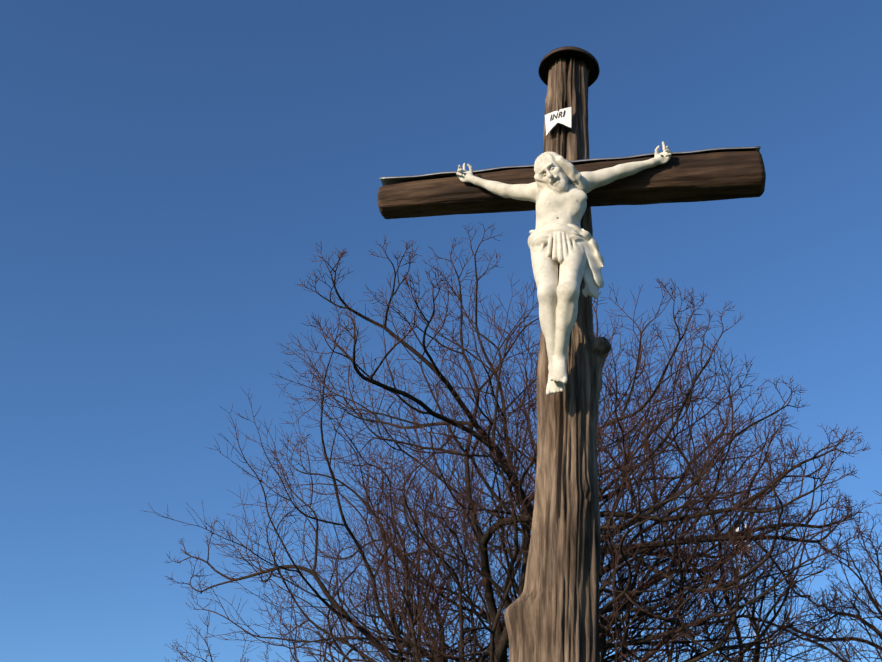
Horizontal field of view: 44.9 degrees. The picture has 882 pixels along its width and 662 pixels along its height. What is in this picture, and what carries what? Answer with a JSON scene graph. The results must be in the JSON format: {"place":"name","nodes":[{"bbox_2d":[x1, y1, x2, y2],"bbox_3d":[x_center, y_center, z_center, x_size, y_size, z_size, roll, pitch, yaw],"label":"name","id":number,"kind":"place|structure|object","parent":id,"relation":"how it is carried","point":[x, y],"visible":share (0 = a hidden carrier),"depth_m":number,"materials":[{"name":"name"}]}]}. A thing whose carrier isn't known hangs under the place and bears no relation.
{"place":"outdoors","nodes":[
{"label":"outdoors","id":0,"kind":"place"},
{"bbox_2d":[0,0,881,661],"label":"sky","id":1,"kind":"structure","parent":0,"point":[172,172],"materials":[{"name":"blue"}]},
{"bbox_2d":[734,524,771,661],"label":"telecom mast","id":2,"kind":"object","parent":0,"point":[748,591],"visible":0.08,"depth_m":92.02,"materials":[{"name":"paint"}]},
{"label":"ground","id":3,"kind":"structure","parent":0,"visible":0},
{"bbox_2d":[139,222,880,661],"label":"oak tree","id":4,"kind":"object","parent":3,"relation":"on","point":[631,602],"visible":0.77,"depth_m":24.40,"materials":[{"name":"brown plant"}]},
{"bbox_2d":[504,56,611,661],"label":"cross post","id":5,"kind":"object","parent":3,"relation":"on","point":[551,613],"visible":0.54,"depth_m":4.81,"materials":[{"name":"brown wood"}]},
{"bbox_2d":[545,107,571,135],"bbox_3d":[0.638,-1.144,5.811,0.156,0.156,0.024,-14,-36,23],"label":"sign","id":6,"kind":"object","parent":5,"relation":"attached to","point":[560,116],"visible":1,"depth_m":5.81,"materials":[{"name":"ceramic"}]},
{"bbox_2d":[456,142,671,395],"bbox_3d":[0.616,-0.353,5.157,1.105,1.388,0.318,-5,-29,9],"label":"statue","id":7,"kind":"object","parent":5,"relation":"attached to","point":[559,189],"visible":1,"depth_m":5.16,"materials":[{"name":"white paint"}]},
{"bbox_2d":[538,46,599,86],"bbox_3d":[0.739,-1.526,6.160,0.350,0.086,0.338,-2,-32,11],"label":"post cap","id":8,"kind":"object","parent":5,"relation":"on","point":[567,53],"visible":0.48,"depth_m":6.13,"materials":[{"name":"metal"}]},
{"bbox_2d":[377,151,765,218],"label":"cross beam","id":9,"kind":"structure","parent":5,"relation":"attached to","point":[710,176],"depth_m":5.50,"materials":[{"name":"brown wood"}]},
{"bbox_2d":[379,146,760,185],"bbox_3d":[0.658,-0.836,5.644,1.980,0.097,0.189,-5,-29,9],"label":"metal flashing","id":10,"kind":"object","parent":9,"relation":"on","point":[390,180],"visible":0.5,"depth_m":5.62,"materials":[{"name":"metal"}]},
{"bbox_2d":[765,449,881,661],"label":"tree","id":11,"kind":"object","parent":3,"relation":"on","point":[877,605],"visible":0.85,"depth_m":24.14,"materials":[{"name":"brown plant"}]}
]}

